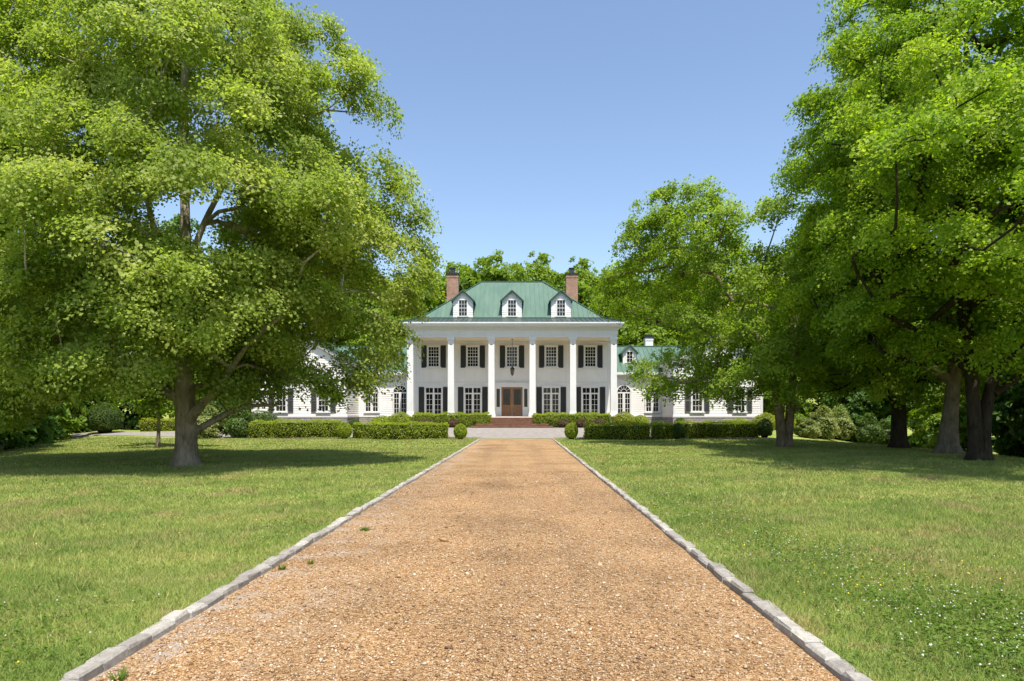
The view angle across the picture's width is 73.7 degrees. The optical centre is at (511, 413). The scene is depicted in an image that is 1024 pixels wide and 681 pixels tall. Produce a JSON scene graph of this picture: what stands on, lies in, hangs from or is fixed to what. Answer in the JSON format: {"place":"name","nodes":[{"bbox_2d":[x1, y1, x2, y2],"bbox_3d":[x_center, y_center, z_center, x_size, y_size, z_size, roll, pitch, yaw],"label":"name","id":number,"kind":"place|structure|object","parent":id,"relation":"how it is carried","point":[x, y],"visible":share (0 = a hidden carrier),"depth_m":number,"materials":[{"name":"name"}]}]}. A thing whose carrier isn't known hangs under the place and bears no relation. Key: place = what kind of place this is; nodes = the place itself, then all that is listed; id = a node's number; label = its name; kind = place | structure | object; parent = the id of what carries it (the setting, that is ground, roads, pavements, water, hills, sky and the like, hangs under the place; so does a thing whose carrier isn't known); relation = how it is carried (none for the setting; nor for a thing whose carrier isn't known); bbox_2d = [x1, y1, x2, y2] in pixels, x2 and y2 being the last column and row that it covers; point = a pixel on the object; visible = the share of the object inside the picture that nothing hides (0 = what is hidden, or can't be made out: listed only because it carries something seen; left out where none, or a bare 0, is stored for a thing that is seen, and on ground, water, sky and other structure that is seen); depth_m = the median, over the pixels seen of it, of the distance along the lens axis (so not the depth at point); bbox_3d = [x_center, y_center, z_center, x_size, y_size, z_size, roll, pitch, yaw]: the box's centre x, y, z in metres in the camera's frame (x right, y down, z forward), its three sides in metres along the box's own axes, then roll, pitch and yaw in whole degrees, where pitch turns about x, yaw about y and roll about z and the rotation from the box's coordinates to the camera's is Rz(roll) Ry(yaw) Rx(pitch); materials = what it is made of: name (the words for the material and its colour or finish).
{"place":"outdoors","nodes":[
{"label":"outdoors","id":0,"kind":"place"},
{"bbox_2d":[3,432,174,445],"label":"path","id":1,"kind":"structure","parent":0,"point":[170,434],"depth_m":48.83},
{"bbox_2d":[89,439,840,680],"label":"driveway","id":2,"kind":"structure","parent":0,"point":[523,455],"depth_m":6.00,"materials":[{"name":"brown gravel"}]},
{"bbox_2d":[103,666,129,680],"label":"weed tuft","id":3,"kind":"object","parent":2,"relation":"on","point":[122,675],"visible":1,"depth_m":4.22,"materials":[{"name":"green plant"}]},
{"bbox_2d":[0,383,1023,680],"bbox_3d":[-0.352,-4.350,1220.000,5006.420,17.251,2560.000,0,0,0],"label":"ground","id":4,"kind":"structure","parent":0,"point":[202,595],"depth_m":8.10,"materials":[{"name":"green plant"}]},
{"bbox_2d":[0,230,46,442],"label":"woodland tree","id":5,"kind":"object","parent":4,"relation":"on","point":[29,437],"visible":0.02,"depth_m":31.66,"materials":[{"name":"green plant"}]},
{"bbox_2d":[0,404,61,449],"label":"understory tree","id":6,"kind":"object","parent":4,"relation":"on","point":[43,432],"visible":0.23,"depth_m":35.84,"materials":[{"name":"green plant"}]},
{"bbox_2d":[16,405,67,445],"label":"understory tree","id":7,"kind":"object","parent":4,"relation":"on","point":[58,431],"visible":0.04,"depth_m":41.83,"materials":[{"name":"green plant"}]},
{"bbox_2d":[32,373,89,440],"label":"understory tree","id":8,"kind":"object","parent":4,"relation":"on","point":[73,420],"visible":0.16,"depth_m":45.51,"materials":[{"name":"green plant"}]},
{"bbox_2d":[56,393,108,432],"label":"understory tree","id":9,"kind":"object","parent":4,"relation":"on","point":[87,408],"visible":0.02,"depth_m":51.04,"materials":[{"name":"green plant"}]},
{"bbox_2d":[85,402,124,432],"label":"round shrub","id":10,"kind":"object","parent":4,"relation":"on","point":[106,420],"visible":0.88,"depth_m":48.97,"materials":[{"name":"green plant"}]},
{"bbox_2d":[70,318,142,413],"bbox_3d":[-33.098,-5.548,54.897,9.554,13.999,9.683,0,0,11],"label":"woodland tree","id":11,"kind":"object","parent":4,"relation":"on","point":[93,400],"depth_m":52.46,"materials":[{"name":"green plant"}]},
{"bbox_2d":[99,351,166,429],"bbox_3d":[-29.854,-1.748,53.948,6.167,6.475,5.401,0,0,43],"label":"understory tree","id":12,"kind":"object","parent":4,"relation":"on","point":[132,420],"visible":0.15,"depth_m":52.97,"materials":[{"name":"green plant"}]},
{"bbox_2d":[104,344,204,446],"bbox_3d":[-16.786,-1.210,32.727,5.139,6.257,4.993,0,0,0],"label":"young tree","id":13,"kind":"object","parent":4,"relation":"on","point":[172,413],"visible":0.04,"depth_m":32.93,"materials":[{"name":"green plant"}]},
{"bbox_2d":[139,417,174,430],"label":"hedge","id":14,"kind":"object","parent":4,"relation":"on","point":[165,425],"visible":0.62,"depth_m":51.09,"materials":[{"name":"green plant"}]},
{"bbox_2d":[158,213,215,402],"bbox_3d":[-29.057,-8.105,59.493,11.202,19.143,10.923,0,0,23],"label":"woodland tree","id":15,"kind":"object","parent":4,"relation":"on","point":[175,221],"visible":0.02,"depth_m":59.49,"materials":[{"name":"green plant"}]},
{"bbox_2d":[197,405,227,438],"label":"flowering shrub","id":16,"kind":"object","parent":4,"relation":"on","point":[213,430],"visible":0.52,"depth_m":44.94,"materials":[{"name":"green plant"}]},
{"bbox_2d":[196,398,234,418],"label":"evergreen shrub","id":17,"kind":"object","parent":4,"relation":"on","point":[215,403],"visible":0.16,"depth_m":52.88,"materials":[{"name":"green plant"}]},
{"bbox_2d":[0,0,447,466],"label":"sycamore tree","id":18,"kind":"object","parent":4,"relation":"on","point":[154,286],"visible":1,"depth_m":18.21,"materials":[{"name":"green plant"}]},
{"bbox_2d":[222,409,256,437],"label":"evergreen shrub","id":19,"kind":"object","parent":4,"relation":"on","point":[236,428],"visible":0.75,"depth_m":45.41,"materials":[{"name":"green plant"}]},
{"bbox_2d":[243,410,278,423],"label":"round shrub","id":20,"kind":"object","parent":4,"relation":"on","point":[268,417],"visible":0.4,"depth_m":52.47,"materials":[{"name":"green plant"}]},
{"bbox_2d":[248,419,277,437],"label":"hedge","id":21,"kind":"object","parent":4,"relation":"on","point":[259,430],"visible":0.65,"depth_m":45.04,"materials":[{"name":"green plant"}]},
{"bbox_2d":[59,438,481,680],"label":"kerb","id":22,"kind":"structure","parent":4,"relation":"on","point":[97,664],"depth_m":5.69,"materials":[{"name":"stone"}]},
{"bbox_2d":[270,418,341,437],"bbox_3d":[-13.540,0.909,44.893,4.703,1.375,1.573,0,0,0],"label":"hedge","id":23,"kind":"object","parent":4,"relation":"on","point":[302,429],"visible":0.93,"depth_m":44.44,"materials":[{"name":"green plant"}]},
{"bbox_2d":[337,422,351,438],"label":"ball shrub","id":24,"kind":"object","parent":4,"relation":"on","point":[344,429],"visible":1,"depth_m":42.71,"materials":[{"name":"green plant"}]},
{"bbox_2d":[318,285,399,345],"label":"woodland tree","id":25,"kind":"object","parent":4,"relation":"on","point":[377,307],"visible":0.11,"depth_m":77.77,"materials":[{"name":"green plant"}]},
{"bbox_2d":[349,328,388,345],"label":"understory tree","id":26,"kind":"object","parent":4,"relation":"on","point":[359,340],"visible":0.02,"depth_m":73.91,"materials":[{"name":"green plant"}]},
{"bbox_2d":[352,419,449,439],"bbox_3d":[-7.177,1.015,44.206,6.330,1.376,1.640,0,0,0],"label":"hedge","id":27,"kind":"object","parent":4,"relation":"on","point":[399,430],"visible":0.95,"depth_m":43.74,"materials":[{"name":"green plant"}]},
{"bbox_2d":[370,278,438,345],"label":"woodland tree","id":28,"kind":"object","parent":4,"relation":"on","point":[434,302],"visible":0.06,"depth_m":80.02,"materials":[{"name":"green plant"}]},
{"bbox_2d":[386,257,446,317],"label":"woodland tree","id":29,"kind":"object","parent":4,"relation":"on","point":[441,283],"visible":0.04,"depth_m":85.36,"materials":[{"name":"green plant"}]},
{"bbox_2d":[214,428,651,437],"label":"forecourt","id":30,"kind":"structure","parent":4,"relation":"on","point":[517,432],"depth_m":49.05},
{"bbox_2d":[440,261,463,301],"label":"woodland tree","id":31,"kind":"object","parent":4,"relation":"on","point":[452,265],"visible":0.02,"depth_m":94.64,"materials":[{"name":"green plant"}]},
{"bbox_2d":[453,423,467,438],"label":"ball shrub","id":32,"kind":"object","parent":4,"relation":"on","point":[460,431],"visible":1,"depth_m":42.73,"materials":[{"name":"green plant"}]},
{"bbox_2d":[442,265,482,293],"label":"woodland tree","id":33,"kind":"object","parent":4,"relation":"on","point":[466,278],"visible":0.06,"depth_m":89.92,"materials":[{"name":"green plant"}]},
{"bbox_2d":[471,255,495,279],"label":"woodland tree","id":34,"kind":"object","parent":4,"relation":"on","point":[479,262],"visible":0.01,"depth_m":99.40,"materials":[{"name":"green plant"}]},
{"bbox_2d":[468,249,521,288],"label":"woodland tree","id":35,"kind":"object","parent":4,"relation":"on","point":[501,274],"visible":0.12,"depth_m":92.39,"materials":[{"name":"green plant"}]},
{"bbox_2d":[251,268,762,427],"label":"house","id":36,"kind":"structure","parent":4,"relation":"on","point":[570,356],"depth_m":59.91,"materials":[{"name":"white"}]},
{"bbox_2d":[273,387,287,412],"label":"window","id":37,"kind":"structure","parent":36,"relation":"in","point":[284,404],"depth_m":56.92,"materials":[{"name":"white paint"}]},
{"bbox_2d":[316,396,330,412],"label":"window","id":38,"kind":"structure","parent":36,"relation":"in","point":[325,408],"depth_m":56.95,"materials":[{"name":"white paint"}]},
{"bbox_2d":[363,386,379,412],"bbox_3d":[-12.600,-1.365,61.295,1.480,2.570,0.140,0,0,0],"label":"window","id":39,"kind":"structure","parent":36,"relation":"in","point":[371,409],"depth_m":61.32,"materials":[{"name":"white paint"}]},
{"bbox_2d":[392,385,406,415],"bbox_3d":[-10.050,-1.250,61.295,1.480,2.800,0.140,0,0,0],"label":"arched window","id":40,"kind":"structure","parent":36,"relation":"in","point":[399,403],"depth_m":61.35,"materials":[{"name":"white paint"}]},
{"bbox_2d":[426,345,440,367],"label":"window","id":41,"kind":"structure","parent":36,"relation":"in","point":[433,351],"depth_m":59.95,"materials":[{"name":"white paint"}]},
{"bbox_2d":[424,386,442,414],"bbox_3d":[-6.880,-1.170,59.912,1.680,2.660,0.095,0,0,0],"label":"window","id":42,"kind":"structure","parent":36,"relation":"in","point":[433,395],"depth_m":59.95,"materials":[{"name":"white paint"}]},
{"bbox_2d":[465,345,479,367],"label":"window","id":43,"kind":"structure","parent":36,"relation":"in","point":[472,351],"depth_m":59.95,"materials":[{"name":"white paint"}]},
{"bbox_2d":[463,386,481,413],"bbox_3d":[-3.440,-1.170,59.912,1.680,2.660,0.095,0,0,0],"label":"window","id":44,"kind":"structure","parent":36,"relation":"in","point":[472,394],"depth_m":59.95,"materials":[{"name":"white paint"}]},
{"bbox_2d":[501,387,511,415],"bbox_3d":[-0.471,-1.090,59.939,0.918,2.540,0.038,0,0,0],"label":"front door","id":45,"kind":"structure","parent":36,"relation":"in","point":[506,392],"depth_m":59.92,"materials":[{"name":"brown wood"}]},
{"bbox_2d":[504,345,519,367],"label":"window","id":46,"kind":"structure","parent":36,"relation":"in","point":[508,348],"depth_m":59.92,"materials":[{"name":"white paint"}]},
{"bbox_2d":[512,387,522,415],"bbox_3d":[0.471,-1.090,59.939,0.918,2.540,0.038,0,0,0],"label":"front door","id":47,"kind":"structure","parent":36,"relation":"in","point":[517,392],"depth_m":59.92,"materials":[{"name":"brown wood"}]},
{"bbox_2d":[544,345,558,367],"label":"window","id":48,"kind":"structure","parent":36,"relation":"in","point":[550,351],"depth_m":59.95,"materials":[{"name":"white paint"}]},
{"bbox_2d":[542,386,560,414],"bbox_3d":[3.440,-1.170,59.912,1.680,2.660,0.095,0,0,0],"label":"window","id":49,"kind":"structure","parent":36,"relation":"in","point":[550,394],"depth_m":59.95,"materials":[{"name":"white paint"}]},
{"bbox_2d":[583,345,597,367],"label":"window","id":50,"kind":"structure","parent":36,"relation":"in","point":[590,351],"depth_m":59.95,"materials":[{"name":"white paint"}]},
{"bbox_2d":[581,386,599,414],"bbox_3d":[6.880,-1.170,59.912,1.680,2.660,0.095,0,0,0],"label":"window","id":51,"kind":"structure","parent":36,"relation":"in","point":[590,395],"depth_m":59.95,"materials":[{"name":"white paint"}]},
{"bbox_2d":[617,385,631,414],"bbox_3d":[10.050,-1.250,61.295,1.480,2.800,0.140,0,0,0],"label":"arched window","id":52,"kind":"structure","parent":36,"relation":"in","point":[624,397],"depth_m":61.35,"materials":[{"name":"white paint"}]},
{"bbox_2d":[644,385,660,412],"bbox_3d":[12.600,-1.365,61.295,1.480,2.570,0.140,0,0,0],"label":"window","id":53,"kind":"structure","parent":36,"relation":"in","point":[651,408],"depth_m":61.32,"materials":[{"name":"white paint"}]},
{"bbox_2d":[690,391,704,412],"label":"window","id":54,"kind":"structure","parent":36,"relation":"in","point":[699,408],"depth_m":56.95,"materials":[{"name":"white paint"}]},
{"bbox_2d":[732,388,747,412],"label":"window","id":55,"kind":"structure","parent":36,"relation":"in","point":[737,405],"depth_m":56.92,"materials":[{"name":"white paint"}]},
{"bbox_2d":[0,476,1023,680],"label":"clover","id":56,"kind":"object","parent":4,"relation":"on","point":[985,643],"depth_m":5.65,"materials":[{"name":"green plant"}]},
{"bbox_2d":[17,480,1014,662],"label":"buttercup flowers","id":57,"kind":"object","parent":4,"relation":"on","point":[744,545],"visible":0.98,"depth_m":7.12,"materials":[{"name":"yellow plant"}]},
{"bbox_2d":[509,266,532,280],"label":"woodland tree","id":58,"kind":"object","parent":4,"relation":"on","point":[519,272],"visible":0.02,"depth_m":89.75,"materials":[{"name":"green plant"}]},
{"bbox_2d":[523,250,564,284],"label":"woodland tree","id":59,"kind":"object","parent":4,"relation":"on","point":[540,272],"visible":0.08,"depth_m":93.48,"materials":[{"name":"green plant"}]},
{"bbox_2d":[564,422,577,438],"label":"ball shrub","id":60,"kind":"object","parent":4,"relation":"on","point":[571,430],"visible":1,"depth_m":42.75,"materials":[{"name":"green plant"}]},
{"bbox_2d":[562,256,598,311],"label":"woodland tree","id":61,"kind":"object","parent":4,"relation":"on","point":[587,277],"visible":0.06,"depth_m":92.73,"materials":[{"name":"green plant"}]},
{"bbox_2d":[552,271,622,345],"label":"woodland tree","id":62,"kind":"object","parent":4,"relation":"on","point":[560,283],"visible":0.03,"depth_m":85.36,"materials":[{"name":"green plant"}]},
{"bbox_2d":[582,287,637,345],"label":"woodland tree","id":63,"kind":"object","parent":4,"relation":"on","point":[624,329],"visible":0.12,"depth_m":80.71,"materials":[{"name":"green plant"}]},
{"bbox_2d":[581,421,650,439],"bbox_3d":[6.635,1.064,43.608,4.401,1.265,1.562,0,0,0],"label":"hedge","id":64,"kind":"object","parent":4,"relation":"on","point":[600,431],"visible":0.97,"depth_m":43.14,"materials":[{"name":"green plant"}]},
{"bbox_2d":[585,274,648,334],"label":"woodland tree","id":65,"kind":"object","parent":4,"relation":"on","point":[623,302],"visible":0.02,"depth_m":87.41,"materials":[{"name":"green plant"}]},
{"bbox_2d":[605,260,663,341],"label":"woodland tree","id":66,"kind":"object","parent":4,"relation":"on","point":[629,283],"visible":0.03,"depth_m":96.35,"materials":[{"name":"green plant"}]},
{"bbox_2d":[620,271,685,344],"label":"woodland tree","id":67,"kind":"object","parent":4,"relation":"on","point":[638,333],"visible":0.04,"depth_m":80.80,"materials":[{"name":"green plant"}]},
{"bbox_2d":[637,326,681,345],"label":"understory tree","id":68,"kind":"object","parent":4,"relation":"on","point":[659,331],"visible":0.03,"depth_m":75.16,"materials":[{"name":"green plant"}]},
{"bbox_2d":[649,421,673,439],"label":"hedge","id":69,"kind":"object","parent":4,"relation":"on","point":[659,430],"visible":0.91,"depth_m":43.14,"materials":[{"name":"green plant"}]},
{"bbox_2d":[579,437,773,439],"bbox_3d":[10.900,1.559,44.400,13.000,0.137,3.000,0,0,0],"label":"garden bed","id":70,"kind":"object","parent":4,"relation":"on","point":[727,438],"visible":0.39,"depth_m":43.86,"materials":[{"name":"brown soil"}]},
{"bbox_2d":[672,423,684,438],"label":"ball shrub","id":71,"kind":"object","parent":70,"relation":"on","point":[678,429],"visible":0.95,"depth_m":42.97,"materials":[{"name":"green plant"}]},
{"bbox_2d":[756,418,772,437],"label":"ball shrub","id":72,"kind":"object","parent":70,"relation":"on","point":[765,428],"visible":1,"depth_m":44.30,"materials":[{"name":"green plant"}]},
{"bbox_2d":[653,280,739,345],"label":"woodland tree","id":73,"kind":"object","parent":4,"relation":"on","point":[668,337],"visible":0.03,"depth_m":75.77,"materials":[{"name":"green plant"}]},
{"bbox_2d":[552,438,872,680],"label":"kerb","id":74,"kind":"structure","parent":4,"relation":"on","point":[832,662],"depth_m":5.68,"materials":[{"name":"stone"}]},
{"bbox_2d":[673,419,758,437],"bbox_3d":[13.472,0.987,45.200,5.736,1.258,1.556,0,0,0],"label":"hedge","id":75,"kind":"object","parent":4,"relation":"on","point":[705,429],"visible":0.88,"depth_m":44.74,"materials":[{"name":"green plant"}]},
{"bbox_2d":[589,173,883,446],"bbox_3d":[11.533,-4.937,35.728,14.219,13.920,15.698,0,0,0],"label":"twin trunk tree","id":76,"kind":"object","parent":4,"relation":"on","point":[766,362],"visible":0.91,"depth_m":33.29,"materials":[{"name":"green plant"}]},
{"bbox_2d":[751,412,775,427],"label":"round shrub","id":77,"kind":"object","parent":4,"relation":"on","point":[764,416],"visible":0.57,"depth_m":53.61,"materials":[{"name":"green plant"}]},
{"bbox_2d":[763,372,817,429],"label":"understory tree","id":78,"kind":"object","parent":4,"relation":"on","point":[804,412],"visible":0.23,"depth_m":60.15,"materials":[{"name":"green plant"}]},
{"bbox_2d":[793,418,821,438],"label":"flowering shrub","id":79,"kind":"object","parent":4,"relation":"on","point":[809,429],"visible":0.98,"depth_m":48.03,"materials":[{"name":"green plant"}]},
{"bbox_2d":[764,268,853,414],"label":"woodland tree","id":80,"kind":"object","parent":4,"relation":"on","point":[815,406],"visible":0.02,"depth_m":66.43,"materials":[{"name":"green plant"}]},
{"bbox_2d":[800,404,840,438],"bbox_3d":[22.774,0.541,49.828,2.692,2.562,2.884,0,0,-36],"label":"flowering shrub","id":81,"kind":"object","parent":4,"relation":"on","point":[827,425],"visible":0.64,"depth_m":49.27,"materials":[{"name":"green plant"}]},
{"bbox_2d":[826,404,856,439],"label":"flowering shrub","id":82,"kind":"object","parent":4,"relation":"on","point":[843,422],"visible":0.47,"depth_m":50.64,"materials":[{"name":"green plant"}]},
{"bbox_2d":[814,385,889,441],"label":"understory tree","id":83,"kind":"object","parent":4,"relation":"on","point":[857,407],"visible":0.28,"depth_m":54.43,"materials":[{"name":"green plant"}]},
{"bbox_2d":[834,385,890,442],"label":"understory tree","id":84,"kind":"object","parent":4,"relation":"on","point":[886,403],"visible":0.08,"depth_m":58.30,"materials":[{"name":"green plant"}]},
{"bbox_2d":[847,412,885,443],"bbox_3d":[26.371,1.088,50.336,2.437,2.424,2.640,0,0,-34],"label":"evergreen shrub","id":85,"kind":"object","parent":4,"relation":"on","point":[869,432],"visible":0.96,"depth_m":49.90,"materials":[{"name":"green plant"}]},
{"bbox_2d":[873,418,890,444],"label":"evergreen shrub","id":86,"kind":"object","parent":4,"relation":"on","point":[886,430],"visible":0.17,"depth_m":51.27,"materials":[{"name":"green plant"}]},
{"bbox_2d":[764,0,1023,460],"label":"maple tree","id":87,"kind":"object","parent":4,"relation":"on","point":[934,125],"visible":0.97,"depth_m":20.70,"materials":[{"name":"green plant"}]},
{"bbox_2d":[769,53,1023,448],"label":"maple tree","id":88,"kind":"object","parent":4,"relation":"on","point":[895,386],"visible":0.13,"depth_m":31.23,"materials":[{"name":"green plant"}]},
{"bbox_2d":[799,2,1023,454],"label":"sycamore tree","id":89,"kind":"object","parent":4,"relation":"on","point":[948,441],"visible":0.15,"depth_m":25.08,"materials":[{"name":"green plant"}]},
{"bbox_2d":[885,383,966,449],"bbox_3d":[29.606,0.396,48.088,5.482,5.755,4.801,0,0,-17],"label":"understory tree","id":90,"kind":"object","parent":4,"relation":"on","point":[914,443],"visible":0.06,"depth_m":47.69,"materials":[{"name":"green plant"}]},
{"bbox_2d":[868,254,986,431],"bbox_3d":[34.229,-5.002,54.359,10.888,17.420,11.007,0,0,26],"label":"woodland tree","id":91,"kind":"object","parent":4,"relation":"on","point":[889,406],"depth_m":56.47,"materials":[{"name":"green plant"}]},
{"bbox_2d":[907,383,996,451],"bbox_3d":[27.601,0.087,42.829,4.634,5.862,4.464,0,0,13],"label":"understory tree","id":92,"kind":"object","parent":4,"relation":"on","point":[927,424],"visible":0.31,"depth_m":42.73,"materials":[{"name":"green plant"}]},
{"bbox_2d":[959,365,1023,455],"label":"woodland tree","id":93,"kind":"object","parent":4,"relation":"on","point":[1008,412],"visible":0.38,"depth_m":38.17,"materials":[{"name":"green plant"}]},
{"bbox_2d":[982,368,1023,444],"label":"woodland tree","id":94,"kind":"object","parent":4,"relation":"on","point":[1014,389],"visible":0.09,"depth_m":44.26,"materials":[{"name":"green plant"}]},
{"bbox_2d":[1000,387,1023,457],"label":"understory tree","id":95,"kind":"object","parent":4,"relation":"on","point":[1018,451],"visible":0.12,"depth_m":40.67,"materials":[{"name":"green plant"}]},
{"bbox_2d":[2,0,1022,351],"label":"sky","id":96,"kind":"structure","parent":0,"point":[530,125],"materials":[{"name":"blue"}]},
{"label":"garden bed","id":97,"kind":"structure","parent":0,"visible":0},
{"bbox_2d":[371,415,391,424],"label":"round shrub","id":98,"kind":"object","parent":97,"relation":"on","point":[384,418],"visible":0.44,"depth_m":54.76,"materials":[{"name":"green plant"}]},
{"bbox_2d":[388,411,412,424],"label":"round shrub","id":99,"kind":"object","parent":97,"relation":"on","point":[401,417],"visible":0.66,"depth_m":54.48,"materials":[{"name":"green plant"}]},
{"bbox_2d":[412,411,491,427],"bbox_3d":[-4.898,0.449,55.679,6.582,1.396,1.827,0,0,0],"label":"hedge","id":100,"kind":"object","parent":97,"relation":"on","point":[468,420],"visible":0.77,"depth_m":55.15,"materials":[{"name":"green plant"}]},
{"bbox_2d":[531,412,611,427],"bbox_3d":[4.853,0.454,55.709,6.590,1.398,1.828,0,0,0],"label":"hedge","id":101,"kind":"object","parent":97,"relation":"on","point":[549,419],"visible":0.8,"depth_m":55.15,"materials":[{"name":"green plant"}]},
{"bbox_2d":[611,411,634,425],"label":"round shrub","id":102,"kind":"object","parent":97,"relation":"on","point":[620,418],"visible":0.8,"depth_m":54.52,"materials":[{"name":"green plant"}]},
{"bbox_2d":[634,415,649,425],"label":"round shrub","id":103,"kind":"object","parent":97,"relation":"on","point":[639,419],"visible":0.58,"depth_m":54.79,"materials":[{"name":"green plant"}]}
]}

